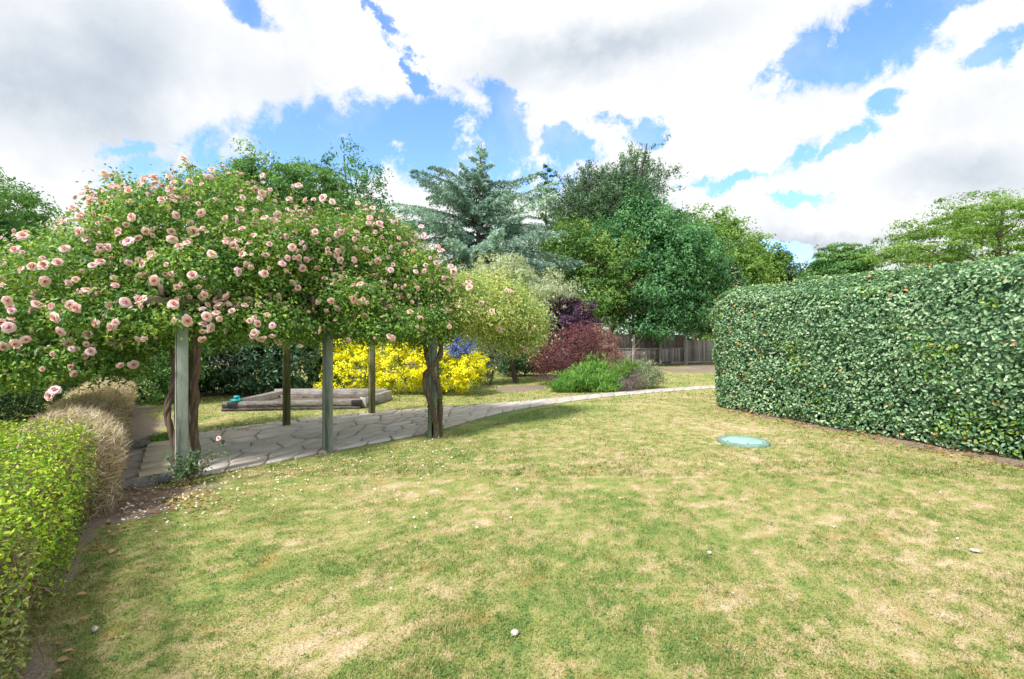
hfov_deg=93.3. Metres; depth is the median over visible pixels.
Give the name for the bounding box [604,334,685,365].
timber fence
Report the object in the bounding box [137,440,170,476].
timber board
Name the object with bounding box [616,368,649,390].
border plant
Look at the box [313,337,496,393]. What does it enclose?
golden shrub
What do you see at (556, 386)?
border plant
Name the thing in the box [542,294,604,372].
purple smoke bush
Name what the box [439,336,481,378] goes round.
blue flowering shrub
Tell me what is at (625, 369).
border plant
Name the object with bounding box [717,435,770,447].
inspection cover
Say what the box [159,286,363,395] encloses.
dark shrub
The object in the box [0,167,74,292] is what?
broadleaf tree
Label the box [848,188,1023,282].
feathery tree
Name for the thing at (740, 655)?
lawn weeds
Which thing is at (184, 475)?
rose sucker
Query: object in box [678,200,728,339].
thin topped tree
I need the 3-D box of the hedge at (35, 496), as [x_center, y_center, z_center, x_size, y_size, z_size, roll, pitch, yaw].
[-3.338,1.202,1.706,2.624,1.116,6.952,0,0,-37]
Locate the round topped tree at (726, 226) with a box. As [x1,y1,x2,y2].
[678,205,774,339]
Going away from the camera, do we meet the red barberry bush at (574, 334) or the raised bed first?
the raised bed
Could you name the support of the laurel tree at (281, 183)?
on the ground at (44, 667)
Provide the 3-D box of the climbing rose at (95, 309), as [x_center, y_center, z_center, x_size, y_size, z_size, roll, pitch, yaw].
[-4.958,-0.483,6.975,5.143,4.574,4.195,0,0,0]
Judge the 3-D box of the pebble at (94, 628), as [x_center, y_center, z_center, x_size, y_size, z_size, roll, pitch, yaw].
[-2.425,1.680,2.809,0.038,0.031,0.039,0,0,0]
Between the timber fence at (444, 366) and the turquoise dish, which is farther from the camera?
the timber fence at (444, 366)
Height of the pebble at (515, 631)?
0.031 m
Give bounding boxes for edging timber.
[105,474,158,490]
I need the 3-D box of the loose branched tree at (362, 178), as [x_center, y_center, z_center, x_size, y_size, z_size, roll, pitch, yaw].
[-5.474,-2.925,18.492,4.129,9.370,3.957,0,0,0]
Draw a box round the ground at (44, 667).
[0,343,1023,678]
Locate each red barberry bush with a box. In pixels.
[525,317,600,380]
[576,322,624,370]
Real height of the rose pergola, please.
2.360 m
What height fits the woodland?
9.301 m
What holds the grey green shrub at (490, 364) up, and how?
on the ground at (44, 667)
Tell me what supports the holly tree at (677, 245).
on the ground at (44, 667)
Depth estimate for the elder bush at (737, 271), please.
32.57 m
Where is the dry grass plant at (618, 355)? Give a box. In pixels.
[571,339,653,370]
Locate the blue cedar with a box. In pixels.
[390,141,588,368]
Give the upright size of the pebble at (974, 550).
0.034 m
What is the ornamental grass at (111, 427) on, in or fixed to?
on the ground at (44, 667)
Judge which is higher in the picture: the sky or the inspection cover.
the sky
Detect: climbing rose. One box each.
[0,156,355,474]
[223,192,513,438]
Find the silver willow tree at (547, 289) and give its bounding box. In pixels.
[459,250,579,382]
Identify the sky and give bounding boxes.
[0,0,1023,340]
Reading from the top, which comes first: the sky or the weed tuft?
the sky
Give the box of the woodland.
[110,271,701,345]
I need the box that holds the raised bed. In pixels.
[221,388,391,411]
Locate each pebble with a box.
[91,625,98,631]
[510,628,518,636]
[970,548,981,552]
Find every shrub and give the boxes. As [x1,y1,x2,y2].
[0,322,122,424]
[58,340,223,404]
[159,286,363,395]
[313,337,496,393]
[409,254,563,416]
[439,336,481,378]
[470,338,512,384]
[495,353,548,375]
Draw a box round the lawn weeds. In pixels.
[104,405,1023,678]
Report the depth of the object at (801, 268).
47.52 m
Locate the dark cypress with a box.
[525,134,687,333]
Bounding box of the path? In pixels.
[103,385,717,480]
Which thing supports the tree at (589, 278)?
on the ground at (44, 667)
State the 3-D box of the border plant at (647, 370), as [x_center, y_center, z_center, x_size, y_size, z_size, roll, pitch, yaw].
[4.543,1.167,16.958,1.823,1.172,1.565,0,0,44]
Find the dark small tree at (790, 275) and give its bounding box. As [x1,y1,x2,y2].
[769,240,800,282]
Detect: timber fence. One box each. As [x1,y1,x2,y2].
[158,346,603,368]
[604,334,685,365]
[686,340,726,364]
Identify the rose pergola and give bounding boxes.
[143,284,449,482]
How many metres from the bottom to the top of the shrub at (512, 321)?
3.524 m
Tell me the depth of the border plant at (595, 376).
15.57 m
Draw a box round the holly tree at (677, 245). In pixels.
[579,174,743,362]
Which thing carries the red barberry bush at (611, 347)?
on the ground at (44, 667)
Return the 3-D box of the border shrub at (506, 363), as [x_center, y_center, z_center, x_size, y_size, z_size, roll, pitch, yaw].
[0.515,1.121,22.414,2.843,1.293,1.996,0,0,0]
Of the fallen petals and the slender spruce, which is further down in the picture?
the fallen petals
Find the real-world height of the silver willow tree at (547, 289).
5.420 m
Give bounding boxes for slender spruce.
[524,164,566,340]
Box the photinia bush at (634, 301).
[599,265,660,333]
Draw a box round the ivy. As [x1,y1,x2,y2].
[423,337,444,438]
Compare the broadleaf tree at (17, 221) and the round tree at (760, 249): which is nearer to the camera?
the broadleaf tree at (17, 221)
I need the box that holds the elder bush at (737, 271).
[686,252,766,337]
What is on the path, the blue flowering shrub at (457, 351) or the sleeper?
the sleeper
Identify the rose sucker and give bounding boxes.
[148,430,236,488]
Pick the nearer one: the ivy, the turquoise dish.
the ivy
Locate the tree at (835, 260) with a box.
[793,242,886,289]
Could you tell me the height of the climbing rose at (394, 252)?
4.273 m
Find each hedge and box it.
[0,410,103,678]
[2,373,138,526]
[708,252,1023,457]
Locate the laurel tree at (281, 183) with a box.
[181,137,394,363]
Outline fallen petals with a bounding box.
[56,397,958,643]
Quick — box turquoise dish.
[230,395,242,401]
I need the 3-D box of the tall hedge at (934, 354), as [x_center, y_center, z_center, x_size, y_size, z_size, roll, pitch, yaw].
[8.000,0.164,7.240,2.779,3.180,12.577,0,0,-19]
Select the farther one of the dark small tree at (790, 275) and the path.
the dark small tree at (790, 275)
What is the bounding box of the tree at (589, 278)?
[511,211,657,364]
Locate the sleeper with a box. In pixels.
[128,436,150,449]
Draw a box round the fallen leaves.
[55,365,1023,671]
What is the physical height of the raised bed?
0.300 m
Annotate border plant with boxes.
[539,368,582,392]
[558,351,625,392]
[608,355,640,388]
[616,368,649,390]
[626,357,669,388]
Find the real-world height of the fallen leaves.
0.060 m
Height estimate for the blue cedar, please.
12.845 m
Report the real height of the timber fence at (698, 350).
1.673 m
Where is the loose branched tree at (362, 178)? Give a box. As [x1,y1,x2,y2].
[316,134,415,383]
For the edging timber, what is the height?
0.120 m
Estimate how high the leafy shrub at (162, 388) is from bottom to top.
3.522 m
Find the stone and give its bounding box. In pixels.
[157,471,172,483]
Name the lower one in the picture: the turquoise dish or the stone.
the stone
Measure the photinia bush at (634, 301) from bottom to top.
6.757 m
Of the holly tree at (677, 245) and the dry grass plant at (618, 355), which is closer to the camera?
the dry grass plant at (618, 355)
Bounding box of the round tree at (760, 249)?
[702,227,797,338]
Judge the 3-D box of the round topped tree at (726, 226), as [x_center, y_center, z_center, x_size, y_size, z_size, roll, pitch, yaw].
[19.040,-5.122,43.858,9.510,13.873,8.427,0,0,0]
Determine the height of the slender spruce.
15.447 m
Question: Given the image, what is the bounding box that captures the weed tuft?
[147,432,168,441]
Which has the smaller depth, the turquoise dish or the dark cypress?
the turquoise dish
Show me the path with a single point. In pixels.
(391, 422)
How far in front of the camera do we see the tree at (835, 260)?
39.03 m
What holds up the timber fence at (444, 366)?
on the ground at (44, 667)

